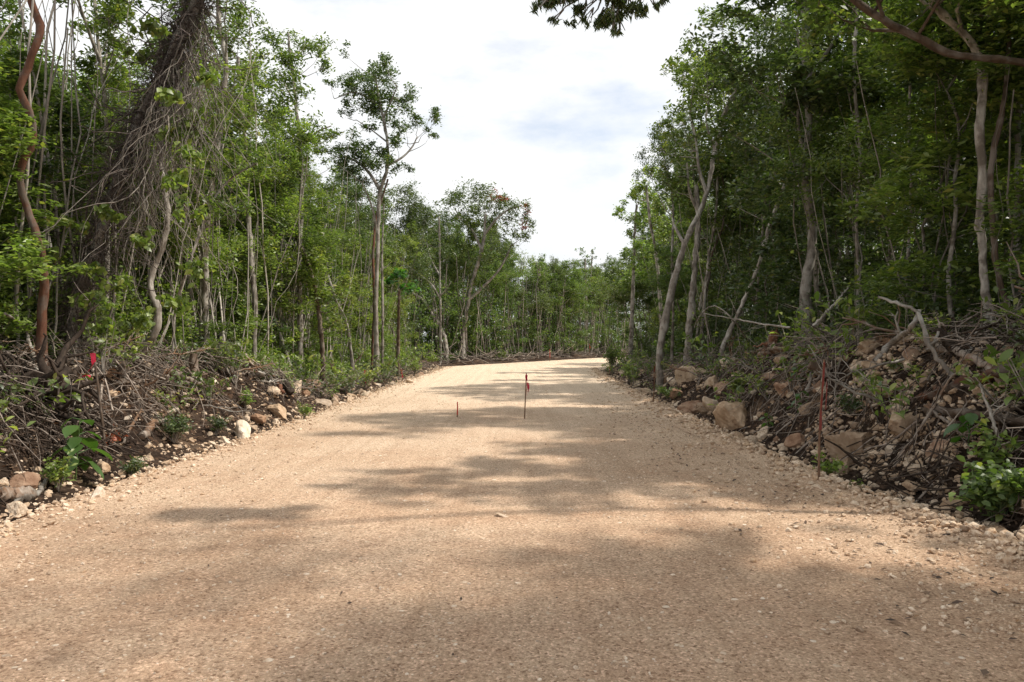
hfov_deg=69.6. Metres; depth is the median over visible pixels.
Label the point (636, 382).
rock
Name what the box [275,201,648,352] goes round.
distant wood
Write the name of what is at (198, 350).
dead branch
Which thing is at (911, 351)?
rock
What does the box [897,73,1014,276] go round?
many stemmed tree
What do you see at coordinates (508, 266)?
slender tree
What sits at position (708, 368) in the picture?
seedling
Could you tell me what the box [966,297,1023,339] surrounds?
dead branch
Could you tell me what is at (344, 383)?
shrub
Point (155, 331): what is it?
curved tree
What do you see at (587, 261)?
pale trunk tree
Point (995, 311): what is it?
log
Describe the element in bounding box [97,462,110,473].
rock
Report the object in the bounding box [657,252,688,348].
sapling
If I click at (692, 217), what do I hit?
slender tree
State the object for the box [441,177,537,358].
flowering tree
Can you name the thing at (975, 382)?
seedling
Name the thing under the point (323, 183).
slender tree
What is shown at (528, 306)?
forest tree
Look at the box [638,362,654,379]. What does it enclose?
seedling
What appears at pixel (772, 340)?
stump
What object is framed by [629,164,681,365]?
bright tree
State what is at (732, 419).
rock
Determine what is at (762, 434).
rock
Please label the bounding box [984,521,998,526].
rock
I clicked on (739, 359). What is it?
dead branch
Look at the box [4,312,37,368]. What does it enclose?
branch
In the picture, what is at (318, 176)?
slender tree
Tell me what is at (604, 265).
slender tree
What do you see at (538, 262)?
brown trunk tree
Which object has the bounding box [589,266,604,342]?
slender tree
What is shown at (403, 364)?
seedling
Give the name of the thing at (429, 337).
sapling
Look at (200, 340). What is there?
seedling
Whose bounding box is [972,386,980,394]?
rock
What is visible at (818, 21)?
overhanging tree
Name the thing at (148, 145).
slender tree
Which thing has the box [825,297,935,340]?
dead branch
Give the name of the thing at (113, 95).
slender tree
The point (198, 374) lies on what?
seedling
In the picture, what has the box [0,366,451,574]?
gravel verge
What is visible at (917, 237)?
many stemmed tree
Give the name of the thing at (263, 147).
slender tree
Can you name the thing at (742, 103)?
slender tree
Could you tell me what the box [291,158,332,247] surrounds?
slender tree
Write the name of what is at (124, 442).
branch
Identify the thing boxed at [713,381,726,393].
rock
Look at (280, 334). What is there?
slender tree
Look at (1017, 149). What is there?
slender tree
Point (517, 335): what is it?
lianas
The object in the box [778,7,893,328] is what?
slender tree
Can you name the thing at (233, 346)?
seedling
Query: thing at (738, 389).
seedling
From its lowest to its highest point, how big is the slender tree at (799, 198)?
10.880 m
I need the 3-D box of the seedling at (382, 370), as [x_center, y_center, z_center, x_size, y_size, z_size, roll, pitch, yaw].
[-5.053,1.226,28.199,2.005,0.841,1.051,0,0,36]
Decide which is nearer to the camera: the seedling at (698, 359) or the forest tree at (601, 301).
the seedling at (698, 359)
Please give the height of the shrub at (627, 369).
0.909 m
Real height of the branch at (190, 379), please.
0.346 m
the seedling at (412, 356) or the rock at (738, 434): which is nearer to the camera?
the rock at (738, 434)
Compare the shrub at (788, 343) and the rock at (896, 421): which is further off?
the shrub at (788, 343)
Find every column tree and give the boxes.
[159,0,289,357]
[230,24,344,372]
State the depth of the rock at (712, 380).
17.05 m
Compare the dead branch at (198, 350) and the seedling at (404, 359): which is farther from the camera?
the seedling at (404, 359)
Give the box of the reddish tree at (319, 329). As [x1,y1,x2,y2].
[276,197,357,380]
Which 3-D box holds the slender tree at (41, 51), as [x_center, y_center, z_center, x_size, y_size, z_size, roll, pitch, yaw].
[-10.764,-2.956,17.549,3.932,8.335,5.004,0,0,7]
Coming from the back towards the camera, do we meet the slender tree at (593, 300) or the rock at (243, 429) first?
the slender tree at (593, 300)
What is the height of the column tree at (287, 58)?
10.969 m
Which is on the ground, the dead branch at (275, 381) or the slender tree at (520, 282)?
the slender tree at (520, 282)
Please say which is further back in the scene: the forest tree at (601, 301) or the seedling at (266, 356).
the forest tree at (601, 301)
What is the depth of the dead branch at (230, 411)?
12.32 m
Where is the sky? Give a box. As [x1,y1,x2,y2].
[0,0,926,341]
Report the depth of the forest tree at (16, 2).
18.61 m
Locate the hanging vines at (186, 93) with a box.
[41,14,319,352]
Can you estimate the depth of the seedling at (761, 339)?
15.51 m
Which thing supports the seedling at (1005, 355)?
on the ground
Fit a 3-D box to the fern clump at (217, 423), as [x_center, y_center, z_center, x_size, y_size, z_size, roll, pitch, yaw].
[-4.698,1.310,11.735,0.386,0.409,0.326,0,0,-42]
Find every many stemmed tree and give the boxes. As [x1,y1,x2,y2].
[0,48,98,329]
[0,51,88,350]
[217,159,349,373]
[527,255,546,349]
[550,263,574,344]
[840,0,1023,331]
[887,157,973,293]
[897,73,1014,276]
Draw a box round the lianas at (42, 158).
[0,0,432,364]
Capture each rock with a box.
[0,477,9,485]
[6,501,27,516]
[9,471,40,488]
[91,486,105,497]
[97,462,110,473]
[144,453,153,460]
[220,436,230,444]
[235,420,250,438]
[250,413,265,423]
[266,404,286,419]
[267,386,281,395]
[293,380,301,392]
[300,389,310,396]
[302,379,321,390]
[315,399,331,406]
[331,397,338,405]
[352,389,362,393]
[360,392,371,395]
[495,512,507,516]
[632,380,639,387]
[641,388,651,393]
[669,388,682,398]
[670,379,676,385]
[674,366,697,384]
[677,400,701,413]
[696,367,707,374]
[696,403,708,414]
[702,397,717,410]
[707,375,718,386]
[712,401,746,429]
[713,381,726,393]
[720,358,736,369]
[733,431,743,438]
[748,435,757,442]
[756,426,769,439]
[760,373,776,379]
[773,354,787,364]
[773,382,783,396]
[779,382,796,395]
[779,446,788,451]
[784,433,804,447]
[798,402,813,414]
[805,358,840,389]
[811,484,820,487]
[812,380,825,391]
[815,386,825,393]
[824,432,872,459]
[834,457,852,476]
[849,359,861,369]
[852,349,863,355]
[857,339,880,353]
[861,361,875,368]
[867,481,879,486]
[876,336,898,344]
[876,386,893,396]
[886,445,895,455]
[888,404,902,411]
[888,410,918,436]
[901,480,920,491]
[902,345,919,359]
[907,429,913,437]
[907,464,925,473]
[925,439,948,457]
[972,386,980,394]
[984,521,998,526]
[1021,499,1023,515]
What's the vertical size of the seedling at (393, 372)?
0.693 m
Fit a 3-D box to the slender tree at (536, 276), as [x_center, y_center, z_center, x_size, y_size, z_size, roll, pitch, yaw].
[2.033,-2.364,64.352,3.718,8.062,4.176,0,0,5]
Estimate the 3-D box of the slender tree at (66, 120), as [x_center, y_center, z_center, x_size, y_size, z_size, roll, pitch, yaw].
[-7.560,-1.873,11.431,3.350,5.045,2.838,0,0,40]
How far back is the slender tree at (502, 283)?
61.71 m
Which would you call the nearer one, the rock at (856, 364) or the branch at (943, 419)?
the branch at (943, 419)
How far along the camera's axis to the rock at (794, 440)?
10.42 m
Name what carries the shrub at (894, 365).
on the ground
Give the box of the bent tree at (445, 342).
[413,290,448,360]
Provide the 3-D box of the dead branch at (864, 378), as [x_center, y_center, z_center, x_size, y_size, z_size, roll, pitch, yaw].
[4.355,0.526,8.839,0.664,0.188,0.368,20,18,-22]
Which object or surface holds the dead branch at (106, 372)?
on the brush pile at (154, 371)
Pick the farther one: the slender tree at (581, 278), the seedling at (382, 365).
the slender tree at (581, 278)
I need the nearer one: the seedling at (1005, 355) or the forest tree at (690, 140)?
the seedling at (1005, 355)
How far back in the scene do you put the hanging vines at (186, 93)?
10.65 m
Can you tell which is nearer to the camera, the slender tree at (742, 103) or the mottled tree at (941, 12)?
the mottled tree at (941, 12)
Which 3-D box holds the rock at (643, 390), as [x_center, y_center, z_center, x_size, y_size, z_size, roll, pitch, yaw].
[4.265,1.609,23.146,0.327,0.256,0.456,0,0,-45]
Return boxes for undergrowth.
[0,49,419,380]
[392,277,656,360]
[635,23,1023,362]
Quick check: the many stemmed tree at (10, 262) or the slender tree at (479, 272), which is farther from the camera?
the slender tree at (479, 272)
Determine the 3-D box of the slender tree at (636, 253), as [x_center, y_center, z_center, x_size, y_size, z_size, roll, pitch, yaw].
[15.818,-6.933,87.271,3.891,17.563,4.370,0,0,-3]
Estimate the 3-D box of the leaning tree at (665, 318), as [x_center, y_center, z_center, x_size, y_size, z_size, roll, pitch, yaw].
[6.191,-4.507,22.966,4.124,12.499,3.404,0,0,-14]
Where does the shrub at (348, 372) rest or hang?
on the ground
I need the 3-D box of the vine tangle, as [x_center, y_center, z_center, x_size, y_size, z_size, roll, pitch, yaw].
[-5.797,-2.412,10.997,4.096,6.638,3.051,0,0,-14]
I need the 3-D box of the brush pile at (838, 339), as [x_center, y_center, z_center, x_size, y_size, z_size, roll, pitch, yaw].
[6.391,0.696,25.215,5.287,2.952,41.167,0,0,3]
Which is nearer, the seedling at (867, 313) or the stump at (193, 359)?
the seedling at (867, 313)
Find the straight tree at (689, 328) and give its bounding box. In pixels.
[657,150,718,364]
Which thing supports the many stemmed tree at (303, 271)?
on the ground
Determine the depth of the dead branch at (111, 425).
9.05 m
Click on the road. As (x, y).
(492, 627)
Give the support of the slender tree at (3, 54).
on the ground
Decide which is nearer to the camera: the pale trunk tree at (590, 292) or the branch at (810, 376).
the branch at (810, 376)
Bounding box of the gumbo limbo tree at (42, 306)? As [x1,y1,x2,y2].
[15,0,183,365]
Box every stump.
[113,360,143,392]
[174,345,218,386]
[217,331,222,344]
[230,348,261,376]
[753,328,786,358]
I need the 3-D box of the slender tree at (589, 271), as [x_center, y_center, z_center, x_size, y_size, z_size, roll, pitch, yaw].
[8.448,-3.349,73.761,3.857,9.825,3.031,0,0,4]
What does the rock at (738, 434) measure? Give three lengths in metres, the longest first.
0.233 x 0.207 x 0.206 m
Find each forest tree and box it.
[0,0,52,88]
[257,175,372,360]
[258,103,322,189]
[305,153,388,333]
[334,186,443,349]
[388,193,445,337]
[391,210,446,328]
[421,213,477,344]
[424,234,462,342]
[451,219,511,343]
[462,244,518,356]
[472,223,502,356]
[481,215,505,315]
[489,260,556,357]
[528,267,549,325]
[540,259,599,354]
[541,254,570,349]
[544,268,599,350]
[582,265,614,351]
[597,261,669,348]
[606,257,637,344]
[622,248,649,340]
[629,243,724,359]
[631,108,713,271]
[667,118,713,219]
[700,147,752,320]
[731,138,824,328]
[735,1,973,322]
[844,4,1002,277]
[902,0,1023,284]
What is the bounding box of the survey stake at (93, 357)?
[82,351,107,462]
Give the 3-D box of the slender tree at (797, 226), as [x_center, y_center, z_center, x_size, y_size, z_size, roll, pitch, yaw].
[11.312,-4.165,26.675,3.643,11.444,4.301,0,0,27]
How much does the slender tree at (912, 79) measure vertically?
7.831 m
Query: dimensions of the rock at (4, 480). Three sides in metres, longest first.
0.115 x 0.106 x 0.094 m
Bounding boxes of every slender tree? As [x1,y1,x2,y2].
[0,0,105,333]
[0,17,98,293]
[0,25,49,228]
[0,31,50,57]
[0,46,135,336]
[0,53,76,353]
[7,63,153,312]
[9,45,210,343]
[52,0,141,335]
[54,57,123,125]
[56,60,152,279]
[77,47,273,360]
[110,62,148,266]
[110,90,198,332]
[117,70,253,362]
[136,26,269,331]
[137,83,233,332]
[163,0,267,357]
[171,136,274,364]
[175,0,260,363]
[193,114,291,324]
[197,105,321,360]
[202,124,303,351]
[222,130,313,345]
[244,246,291,364]
[250,134,311,321]
[270,194,343,341]
[277,185,372,361]
[282,217,372,353]
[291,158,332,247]
[295,171,328,226]
[307,167,352,307]
[310,251,354,377]
[324,199,393,345]
[338,227,396,346]
[343,212,395,346]
[346,223,403,354]
[361,219,404,316]
[365,234,423,356]
[369,195,398,367]
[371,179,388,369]
[379,233,418,346]
[384,220,429,351]
[429,204,485,355]
[442,223,476,329]
[447,231,480,352]
[466,218,489,290]
[476,239,515,347]
[491,239,529,354]
[519,277,555,351]
[520,269,553,354]
[521,268,535,348]
[559,280,588,352]
[566,271,584,346]
[574,262,593,350]
[578,259,614,348]
[585,241,661,355]
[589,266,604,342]
[596,258,621,348]
[599,253,620,348]
[603,266,657,355]
[631,211,655,338]
[637,203,664,332]
[637,289,654,341]
[639,232,674,306]
[640,224,685,345]
[649,28,787,354]
[650,164,689,364]
[654,217,677,266]
[659,29,773,349]
[660,172,731,293]
[665,175,722,338]
[668,0,939,329]
[676,164,717,340]
[681,157,739,353]
[692,200,743,361]
[698,141,748,342]
[700,73,800,353]
[706,225,753,333]
[714,97,801,334]
[719,8,838,336]
[741,71,846,334]
[750,0,918,333]
[759,1,983,336]
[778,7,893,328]
[781,112,855,336]
[794,190,867,304]
[805,2,1023,303]
[829,0,1023,338]
[858,0,1023,309]
[873,25,1006,300]
[888,0,1023,326]
[981,0,1023,313]
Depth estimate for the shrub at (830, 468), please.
8.80 m
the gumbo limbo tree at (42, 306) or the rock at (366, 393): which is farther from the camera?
the rock at (366, 393)
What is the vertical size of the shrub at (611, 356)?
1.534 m
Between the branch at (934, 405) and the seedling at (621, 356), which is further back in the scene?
the seedling at (621, 356)
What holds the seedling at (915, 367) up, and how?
on the ground
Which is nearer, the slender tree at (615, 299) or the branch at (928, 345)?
the branch at (928, 345)
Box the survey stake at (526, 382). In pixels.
[524,373,528,418]
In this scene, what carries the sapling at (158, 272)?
on the ground
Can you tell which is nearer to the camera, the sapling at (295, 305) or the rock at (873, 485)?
the rock at (873, 485)
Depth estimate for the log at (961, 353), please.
8.12 m
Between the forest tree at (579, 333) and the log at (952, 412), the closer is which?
the log at (952, 412)
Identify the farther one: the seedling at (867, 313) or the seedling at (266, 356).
the seedling at (266, 356)
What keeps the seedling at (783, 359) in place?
on the ground
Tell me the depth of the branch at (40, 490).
7.17 m
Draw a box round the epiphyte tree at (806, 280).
[799,0,853,346]
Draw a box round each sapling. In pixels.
[0,138,60,296]
[117,174,221,345]
[162,196,281,345]
[163,157,270,349]
[273,266,312,348]
[281,264,342,365]
[325,247,380,363]
[352,276,393,358]
[384,267,420,378]
[415,306,428,354]
[420,300,459,359]
[467,311,478,355]
[480,315,499,345]
[598,312,616,351]
[642,269,688,363]
[647,254,706,357]
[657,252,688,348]
[668,264,711,364]
[697,239,731,336]
[699,264,738,339]
[735,144,799,350]
[811,151,870,334]
[900,30,1004,299]
[988,182,1023,251]
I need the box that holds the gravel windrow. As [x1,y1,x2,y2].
[555,367,1023,634]
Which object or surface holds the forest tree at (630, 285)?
on the ground
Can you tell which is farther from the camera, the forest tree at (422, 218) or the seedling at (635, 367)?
the forest tree at (422, 218)
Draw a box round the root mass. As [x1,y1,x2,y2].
[0,297,1023,535]
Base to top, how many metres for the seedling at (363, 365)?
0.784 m
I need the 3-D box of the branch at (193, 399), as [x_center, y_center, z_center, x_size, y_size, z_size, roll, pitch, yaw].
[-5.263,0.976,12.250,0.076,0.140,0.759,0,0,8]
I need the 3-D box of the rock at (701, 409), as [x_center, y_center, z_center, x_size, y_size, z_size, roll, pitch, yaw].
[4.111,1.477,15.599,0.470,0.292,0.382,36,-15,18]
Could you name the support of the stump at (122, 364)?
on the ground
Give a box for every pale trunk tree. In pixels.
[572,247,595,352]
[590,248,596,351]
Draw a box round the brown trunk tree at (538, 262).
[527,254,548,353]
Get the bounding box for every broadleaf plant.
[46,417,112,478]
[759,413,772,426]
[787,391,808,412]
[789,367,805,381]
[943,413,987,451]
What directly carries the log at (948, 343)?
on the brush pile at (838, 339)
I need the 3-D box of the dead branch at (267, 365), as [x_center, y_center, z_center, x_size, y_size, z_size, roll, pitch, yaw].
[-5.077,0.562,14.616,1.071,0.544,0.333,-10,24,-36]
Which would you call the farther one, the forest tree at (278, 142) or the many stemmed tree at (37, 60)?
the forest tree at (278, 142)
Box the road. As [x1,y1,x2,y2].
[0,357,1023,681]
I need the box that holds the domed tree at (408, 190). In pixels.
[381,178,445,348]
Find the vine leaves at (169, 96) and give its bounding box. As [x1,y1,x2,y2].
[45,14,220,336]
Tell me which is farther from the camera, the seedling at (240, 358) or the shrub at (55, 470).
the seedling at (240, 358)
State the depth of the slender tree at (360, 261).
34.90 m
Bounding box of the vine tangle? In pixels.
[6,0,262,368]
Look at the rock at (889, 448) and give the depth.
8.44 m
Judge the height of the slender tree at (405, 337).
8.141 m
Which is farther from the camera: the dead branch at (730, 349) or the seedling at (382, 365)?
the seedling at (382, 365)
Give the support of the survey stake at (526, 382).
on the road
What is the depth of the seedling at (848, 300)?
11.48 m
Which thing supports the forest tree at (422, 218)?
on the ground
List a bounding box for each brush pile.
[0,309,437,472]
[423,338,637,365]
[608,294,1023,523]
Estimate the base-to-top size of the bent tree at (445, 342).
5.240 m
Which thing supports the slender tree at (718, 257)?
on the ground
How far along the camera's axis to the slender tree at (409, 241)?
39.42 m
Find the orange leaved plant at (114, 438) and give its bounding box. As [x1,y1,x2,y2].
[105,424,127,446]
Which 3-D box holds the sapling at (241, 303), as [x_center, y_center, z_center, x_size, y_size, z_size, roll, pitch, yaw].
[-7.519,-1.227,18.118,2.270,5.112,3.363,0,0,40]
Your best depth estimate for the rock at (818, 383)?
11.02 m
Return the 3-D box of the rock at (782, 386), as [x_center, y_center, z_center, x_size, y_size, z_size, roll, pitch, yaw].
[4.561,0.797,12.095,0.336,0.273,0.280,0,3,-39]
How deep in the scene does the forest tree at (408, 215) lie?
56.21 m
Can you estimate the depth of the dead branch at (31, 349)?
9.22 m
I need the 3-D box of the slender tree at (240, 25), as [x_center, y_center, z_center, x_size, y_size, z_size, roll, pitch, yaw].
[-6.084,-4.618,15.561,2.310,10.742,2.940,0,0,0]
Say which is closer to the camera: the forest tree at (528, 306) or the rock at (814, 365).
the rock at (814, 365)
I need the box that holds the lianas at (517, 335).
[395,245,635,359]
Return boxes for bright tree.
[612,188,666,363]
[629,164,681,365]
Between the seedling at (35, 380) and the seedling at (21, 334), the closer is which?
the seedling at (35, 380)
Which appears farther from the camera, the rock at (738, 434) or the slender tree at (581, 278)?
the slender tree at (581, 278)
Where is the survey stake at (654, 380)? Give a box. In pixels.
[653,363,655,401]
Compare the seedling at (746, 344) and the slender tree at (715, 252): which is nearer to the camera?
the seedling at (746, 344)
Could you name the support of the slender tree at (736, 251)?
on the ground
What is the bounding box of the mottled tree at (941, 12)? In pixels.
[807,0,1023,334]
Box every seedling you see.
[0,319,33,348]
[0,371,68,414]
[0,393,19,419]
[0,416,35,451]
[11,373,92,442]
[76,319,134,378]
[85,344,144,375]
[104,312,149,344]
[109,334,160,361]
[115,314,140,348]
[153,388,210,413]
[159,342,201,362]
[169,366,208,397]
[174,337,240,368]
[189,334,219,357]
[189,372,236,404]
[198,378,227,396]
[202,335,250,366]
[203,338,252,384]
[212,338,241,353]
[218,351,246,372]
[225,352,252,374]
[252,352,270,373]
[252,352,294,386]
[281,368,298,384]
[282,362,308,377]
[289,355,322,381]
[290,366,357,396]
[296,350,331,379]
[318,385,340,398]
[321,363,375,390]
[323,375,340,387]
[337,373,367,393]
[343,365,380,386]
[345,360,370,372]
[354,363,392,378]
[354,368,382,388]
[365,355,403,380]
[368,366,407,383]
[380,353,403,375]
[394,352,412,366]
[402,360,413,373]
[403,344,424,361]
[416,341,433,359]
[601,362,615,374]
[613,348,643,363]
[616,350,638,364]
[618,356,644,384]
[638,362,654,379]
[651,340,674,359]
[660,360,685,376]
[682,332,718,366]
[684,361,716,378]
[686,342,730,360]
[689,348,743,368]
[702,353,739,379]
[707,383,750,405]
[717,357,751,371]
[726,336,759,364]
[742,329,769,348]
[742,371,774,400]
[748,333,767,351]
[766,359,796,379]
[768,306,822,345]
[771,342,824,392]
[797,329,840,347]
[798,313,829,343]
[814,291,874,347]
[824,329,871,377]
[842,304,877,336]
[845,304,887,344]
[852,370,891,404]
[858,304,939,336]
[867,376,924,419]
[868,319,920,337]
[870,303,927,328]
[883,292,953,331]
[901,363,936,382]
[911,326,935,347]
[912,312,957,337]
[926,306,988,335]
[950,359,1023,406]
[979,291,1023,332]
[982,349,1023,403]
[984,344,1023,405]
[987,313,1023,347]
[1002,303,1023,326]
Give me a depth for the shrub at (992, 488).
6.35 m
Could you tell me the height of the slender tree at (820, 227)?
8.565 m
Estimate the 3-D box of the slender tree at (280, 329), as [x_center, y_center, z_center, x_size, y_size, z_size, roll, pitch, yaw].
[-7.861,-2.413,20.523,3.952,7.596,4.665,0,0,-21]
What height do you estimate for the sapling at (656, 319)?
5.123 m
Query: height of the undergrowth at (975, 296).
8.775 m
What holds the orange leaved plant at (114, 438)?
on the ground
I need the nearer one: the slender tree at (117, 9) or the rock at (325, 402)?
the slender tree at (117, 9)
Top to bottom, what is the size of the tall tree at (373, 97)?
13.066 m
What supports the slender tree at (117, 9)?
on the ground
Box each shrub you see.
[40,449,77,491]
[239,384,255,409]
[295,400,314,418]
[328,373,347,390]
[344,367,364,381]
[379,362,392,378]
[409,358,421,375]
[421,352,439,364]
[496,346,506,357]
[602,341,620,369]
[618,361,638,383]
[655,386,682,399]
[719,370,751,393]
[779,337,793,355]
[811,451,847,475]
[849,476,863,485]
[852,365,865,376]
[883,357,903,371]
[948,451,1023,522]
[969,413,1023,470]
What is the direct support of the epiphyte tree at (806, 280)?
on the ground
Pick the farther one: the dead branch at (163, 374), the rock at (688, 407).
the rock at (688, 407)
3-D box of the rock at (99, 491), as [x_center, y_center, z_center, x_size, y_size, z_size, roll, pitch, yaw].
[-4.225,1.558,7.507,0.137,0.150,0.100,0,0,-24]
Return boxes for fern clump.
[117,455,148,474]
[155,411,196,442]
[206,414,231,435]
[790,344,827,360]
[833,391,865,415]
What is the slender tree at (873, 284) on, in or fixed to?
on the ground
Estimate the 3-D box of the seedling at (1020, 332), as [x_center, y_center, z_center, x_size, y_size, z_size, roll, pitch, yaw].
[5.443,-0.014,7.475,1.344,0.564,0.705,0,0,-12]
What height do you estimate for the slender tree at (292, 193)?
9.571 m
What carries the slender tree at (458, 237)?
on the ground
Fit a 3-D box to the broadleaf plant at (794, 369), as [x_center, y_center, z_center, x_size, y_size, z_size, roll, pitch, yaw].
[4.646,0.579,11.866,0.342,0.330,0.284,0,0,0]
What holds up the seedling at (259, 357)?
on the ground
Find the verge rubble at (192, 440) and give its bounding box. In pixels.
[0,359,439,520]
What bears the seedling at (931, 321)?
on the ground
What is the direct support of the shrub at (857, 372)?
on the ground
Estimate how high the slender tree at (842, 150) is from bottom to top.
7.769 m
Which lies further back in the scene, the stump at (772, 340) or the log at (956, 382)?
the stump at (772, 340)
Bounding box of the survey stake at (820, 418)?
[817,359,826,476]
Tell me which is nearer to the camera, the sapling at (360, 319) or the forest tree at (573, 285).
the sapling at (360, 319)
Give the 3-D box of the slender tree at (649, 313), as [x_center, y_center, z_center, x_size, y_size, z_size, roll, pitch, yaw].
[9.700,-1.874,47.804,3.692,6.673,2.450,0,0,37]
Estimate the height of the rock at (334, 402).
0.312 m
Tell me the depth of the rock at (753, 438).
11.63 m
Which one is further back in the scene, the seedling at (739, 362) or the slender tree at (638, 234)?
the slender tree at (638, 234)
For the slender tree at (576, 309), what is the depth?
69.48 m
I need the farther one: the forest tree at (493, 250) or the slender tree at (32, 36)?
the forest tree at (493, 250)
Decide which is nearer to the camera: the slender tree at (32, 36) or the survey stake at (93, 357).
the survey stake at (93, 357)
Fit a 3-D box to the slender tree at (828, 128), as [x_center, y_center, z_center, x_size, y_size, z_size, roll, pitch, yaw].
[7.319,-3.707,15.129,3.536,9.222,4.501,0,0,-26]
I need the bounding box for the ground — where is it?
[0,338,1023,539]
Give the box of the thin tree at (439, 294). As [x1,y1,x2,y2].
[406,207,460,362]
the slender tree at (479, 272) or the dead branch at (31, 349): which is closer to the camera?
the dead branch at (31, 349)
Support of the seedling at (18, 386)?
on the ground
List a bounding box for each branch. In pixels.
[0,334,29,341]
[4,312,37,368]
[13,343,48,355]
[14,478,48,501]
[19,340,47,357]
[30,354,87,413]
[77,360,142,392]
[90,410,147,445]
[101,327,148,351]
[122,408,141,444]
[134,358,187,392]
[138,417,166,438]
[158,344,217,358]
[168,370,203,386]
[181,397,208,401]
[203,403,260,417]
[231,356,283,377]
[261,373,288,388]
[354,345,364,366]
[659,361,697,375]
[694,305,763,349]
[704,299,790,350]
[724,332,744,354]
[724,349,760,375]
[798,331,847,377]
[804,372,811,394]
[809,346,885,406]
[811,288,847,328]
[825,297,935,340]
[831,353,904,381]
[850,364,904,396]
[856,400,890,414]
[872,309,920,362]
[878,296,963,375]
[892,367,955,467]
[904,333,941,352]
[923,404,1005,446]
[925,331,939,351]
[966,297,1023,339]
[978,383,1004,441]
[1006,241,1023,293]
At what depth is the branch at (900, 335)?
9.56 m
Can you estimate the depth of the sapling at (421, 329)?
56.88 m
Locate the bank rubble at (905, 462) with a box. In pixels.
[601,333,1023,533]
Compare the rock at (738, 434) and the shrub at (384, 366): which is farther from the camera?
the shrub at (384, 366)
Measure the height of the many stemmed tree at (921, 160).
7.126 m
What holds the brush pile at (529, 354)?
on the ground
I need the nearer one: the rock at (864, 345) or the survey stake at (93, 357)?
the survey stake at (93, 357)
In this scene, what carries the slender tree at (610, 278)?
on the ground
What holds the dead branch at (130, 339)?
on the brush pile at (154, 371)
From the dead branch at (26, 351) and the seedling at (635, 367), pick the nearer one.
the dead branch at (26, 351)
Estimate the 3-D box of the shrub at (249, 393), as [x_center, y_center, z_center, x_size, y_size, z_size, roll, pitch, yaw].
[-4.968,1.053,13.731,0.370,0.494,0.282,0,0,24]
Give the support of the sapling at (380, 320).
on the ground
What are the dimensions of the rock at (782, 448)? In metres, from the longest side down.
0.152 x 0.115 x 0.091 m
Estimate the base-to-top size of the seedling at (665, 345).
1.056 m
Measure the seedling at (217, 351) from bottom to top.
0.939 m
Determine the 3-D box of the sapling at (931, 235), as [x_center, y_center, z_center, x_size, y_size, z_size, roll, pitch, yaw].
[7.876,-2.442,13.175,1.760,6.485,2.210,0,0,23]
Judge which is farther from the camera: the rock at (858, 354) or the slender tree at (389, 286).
the slender tree at (389, 286)
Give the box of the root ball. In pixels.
[0,304,119,452]
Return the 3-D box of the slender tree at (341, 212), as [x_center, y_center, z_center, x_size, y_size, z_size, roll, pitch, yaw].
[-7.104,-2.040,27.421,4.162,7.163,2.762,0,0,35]
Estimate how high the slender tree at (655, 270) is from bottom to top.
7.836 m
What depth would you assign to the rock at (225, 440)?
11.45 m
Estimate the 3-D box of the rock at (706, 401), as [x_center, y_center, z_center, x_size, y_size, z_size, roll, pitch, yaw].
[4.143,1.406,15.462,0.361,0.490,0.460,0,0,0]
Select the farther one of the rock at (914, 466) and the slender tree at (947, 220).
the slender tree at (947, 220)
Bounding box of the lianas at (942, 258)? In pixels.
[621,35,1023,358]
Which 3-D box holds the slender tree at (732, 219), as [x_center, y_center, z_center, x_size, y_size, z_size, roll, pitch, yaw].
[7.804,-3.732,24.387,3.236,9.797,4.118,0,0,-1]
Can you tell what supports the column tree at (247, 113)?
on the ground
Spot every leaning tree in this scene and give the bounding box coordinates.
[64,0,203,363]
[642,2,766,389]
[719,143,799,359]
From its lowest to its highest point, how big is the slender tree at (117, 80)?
5.741 m
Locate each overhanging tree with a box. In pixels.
[529,0,670,37]
[725,0,1023,71]
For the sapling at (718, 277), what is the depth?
32.58 m
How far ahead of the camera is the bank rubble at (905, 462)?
8.82 m
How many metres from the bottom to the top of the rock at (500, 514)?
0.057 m
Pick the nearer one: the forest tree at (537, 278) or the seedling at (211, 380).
the seedling at (211, 380)
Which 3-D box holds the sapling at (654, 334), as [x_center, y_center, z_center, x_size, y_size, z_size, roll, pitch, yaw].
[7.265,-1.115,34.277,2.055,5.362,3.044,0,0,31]
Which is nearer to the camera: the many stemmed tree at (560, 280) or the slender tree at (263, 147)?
the slender tree at (263, 147)
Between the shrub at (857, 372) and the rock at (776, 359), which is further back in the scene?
the rock at (776, 359)
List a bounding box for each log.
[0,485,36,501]
[256,371,277,377]
[274,378,284,393]
[280,373,294,395]
[744,346,792,354]
[757,345,800,358]
[915,361,1023,401]
[923,406,1023,426]
[933,328,964,359]
[935,318,1004,382]
[965,305,1022,352]
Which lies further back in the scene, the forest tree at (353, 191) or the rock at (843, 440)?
the forest tree at (353, 191)
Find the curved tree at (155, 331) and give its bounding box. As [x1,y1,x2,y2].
[132,27,207,356]
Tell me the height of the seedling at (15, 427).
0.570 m
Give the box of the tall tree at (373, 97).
[312,39,442,379]
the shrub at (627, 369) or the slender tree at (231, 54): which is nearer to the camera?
the slender tree at (231, 54)

